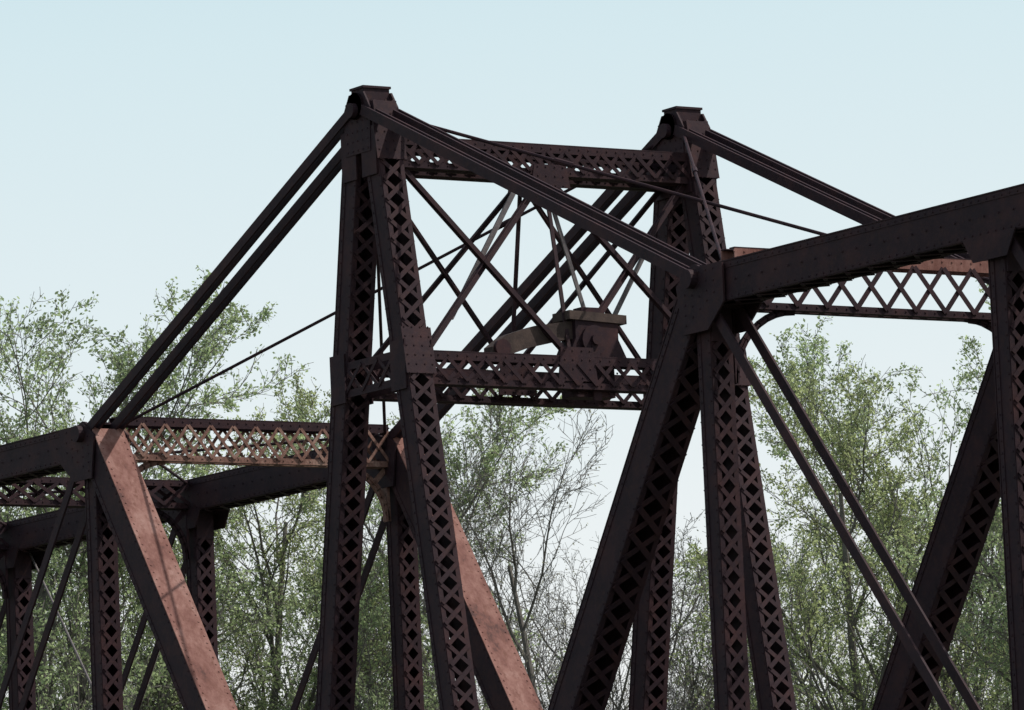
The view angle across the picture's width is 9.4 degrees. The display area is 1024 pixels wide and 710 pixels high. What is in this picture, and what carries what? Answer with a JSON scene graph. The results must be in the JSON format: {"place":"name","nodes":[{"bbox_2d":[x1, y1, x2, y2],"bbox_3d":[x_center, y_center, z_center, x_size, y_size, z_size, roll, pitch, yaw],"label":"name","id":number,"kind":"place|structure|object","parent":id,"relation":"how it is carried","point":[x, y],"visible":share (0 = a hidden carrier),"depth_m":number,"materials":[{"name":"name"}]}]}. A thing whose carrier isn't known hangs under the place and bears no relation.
{"place":"outdoors","nodes":[
{"label":"outdoors","id":0,"kind":"place"},
{"bbox_2d":[3,674,53,709],"bbox_3d":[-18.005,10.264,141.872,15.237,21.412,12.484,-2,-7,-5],"label":"tree","id":1,"kind":"object","parent":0,"point":[50,700],"visible":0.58,"depth_m":140.33,"materials":[{"name":"green plant"}]},
{"bbox_2d":[0,489,68,709],"bbox_3d":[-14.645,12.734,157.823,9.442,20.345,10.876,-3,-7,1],"label":"tree","id":2,"kind":"object","parent":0,"point":[35,609],"visible":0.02,"depth_m":156.70,"materials":[{"name":"green plant"}]},
{"bbox_2d":[1,549,242,709],"bbox_3d":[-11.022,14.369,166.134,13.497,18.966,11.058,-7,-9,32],"label":"tree","id":3,"kind":"object","parent":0,"point":[83,641],"visible":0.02,"depth_m":165.91,"materials":[{"name":"green plant"}]},
{"bbox_2d":[0,289,307,709],"bbox_3d":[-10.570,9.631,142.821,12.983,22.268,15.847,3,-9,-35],"label":"tree","id":4,"kind":"object","parent":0,"point":[121,563],"visible":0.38,"depth_m":142.07,"materials":[{"name":"green plant"}]},
{"bbox_2d":[0,265,313,709],"bbox_3d":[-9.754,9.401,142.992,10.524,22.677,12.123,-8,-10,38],"label":"tree","id":5,"kind":"object","parent":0,"point":[205,352],"visible":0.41,"depth_m":143.35,"materials":[{"name":"green plant"}]},
{"bbox_2d":[48,369,495,709],"bbox_3d":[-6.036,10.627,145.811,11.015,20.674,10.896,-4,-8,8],"label":"tree","id":6,"kind":"object","parent":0,"point":[274,693],"visible":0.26,"depth_m":146.72,"materials":[{"name":"green plant"}]},
{"bbox_2d":[217,561,431,709],"bbox_3d":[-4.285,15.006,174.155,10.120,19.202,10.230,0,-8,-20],"label":"tree","id":7,"kind":"object","parent":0,"point":[291,594],"visible":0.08,"depth_m":175.45,"materials":[{"name":"green plant"}]},
{"bbox_2d":[230,369,581,709],"bbox_3d":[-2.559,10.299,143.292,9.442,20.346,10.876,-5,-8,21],"label":"tree","id":8,"kind":"object","parent":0,"point":[374,694],"visible":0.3,"depth_m":144.14,"materials":[{"name":"green plant"}]},
{"bbox_2d":[294,444,566,709],"bbox_3d":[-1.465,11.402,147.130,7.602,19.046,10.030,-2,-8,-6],"label":"tree","id":9,"kind":"object","parent":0,"point":[367,549],"visible":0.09,"depth_m":147.28,"materials":[{"name":"green plant"}]},
{"bbox_2d":[0,0,1023,709],"label":"sky","id":10,"kind":"structure","parent":0,"point":[141,140],"materials":[{"name":"blue"}]},
{"bbox_2d":[381,389,709,709],"bbox_3d":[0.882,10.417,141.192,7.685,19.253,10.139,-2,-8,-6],"label":"tree","id":11,"kind":"object","parent":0,"point":[527,657],"visible":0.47,"depth_m":141.99,"materials":[{"name":"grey plant"}]},
{"bbox_2d":[424,519,712,709],"bbox_3d":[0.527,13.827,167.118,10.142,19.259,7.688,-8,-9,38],"label":"tree","id":12,"kind":"object","parent":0,"point":[549,605],"visible":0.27,"depth_m":168.25,"materials":[{"name":"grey plant"}]},
{"bbox_2d":[549,509,807,709],"bbox_3d":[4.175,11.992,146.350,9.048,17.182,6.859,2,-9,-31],"label":"tree","id":13,"kind":"object","parent":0,"point":[703,679],"visible":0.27,"depth_m":145.73,"materials":[{"name":"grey plant"}]},
{"bbox_2d":[606,614,802,709],"bbox_3d":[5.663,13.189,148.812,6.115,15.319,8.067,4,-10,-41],"label":"tree","id":14,"kind":"object","parent":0,"point":[691,673],"visible":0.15,"depth_m":149.15,"materials":[{"name":"green plant"}]},
{"bbox_2d":[672,514,887,709],"bbox_3d":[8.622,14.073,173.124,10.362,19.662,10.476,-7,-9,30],"label":"tree","id":15,"kind":"object","parent":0,"point":[821,618],"visible":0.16,"depth_m":174.49,"materials":[{"name":"green plant"}]},
{"bbox_2d":[626,357,1011,709],"bbox_3d":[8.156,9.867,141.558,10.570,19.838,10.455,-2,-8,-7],"label":"tree","id":16,"kind":"object","parent":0,"point":[858,689],"visible":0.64,"depth_m":140.65,"materials":[{"name":"green plant"}]},
{"bbox_2d":[747,315,1011,709],"bbox_3d":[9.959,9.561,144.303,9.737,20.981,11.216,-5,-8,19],"label":"tree","id":17,"kind":"object","parent":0,"point":[780,453],"visible":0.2,"depth_m":144.28,"materials":[{"name":"green plant"}]},
{"bbox_2d":[873,280,1011,701],"bbox_3d":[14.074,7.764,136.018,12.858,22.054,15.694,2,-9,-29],"label":"tree","id":18,"kind":"object","parent":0,"point":[993,584],"visible":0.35,"depth_m":134.76,"materials":[{"name":"green plant"}]},
{"bbox_2d":[951,579,1011,709],"bbox_3d":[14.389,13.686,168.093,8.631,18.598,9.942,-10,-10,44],"label":"tree","id":19,"kind":"object","parent":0,"point":[990,669],"visible":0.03,"depth_m":170.00,"materials":[{"name":"green plant"}]},
{"bbox_3d":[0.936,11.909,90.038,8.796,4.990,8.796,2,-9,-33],"label":"stone pier","id":20,"kind":"object","parent":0,"visible":0},
{"bbox_2d":[0,85,1023,709],"bbox_3d":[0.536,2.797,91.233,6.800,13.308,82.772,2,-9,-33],"label":"swing truss bridge","id":21,"kind":"structure","parent":20,"relation":"on","point":[708,293],"depth_m":90.64,"materials":[{"name":"metal"}]}
]}

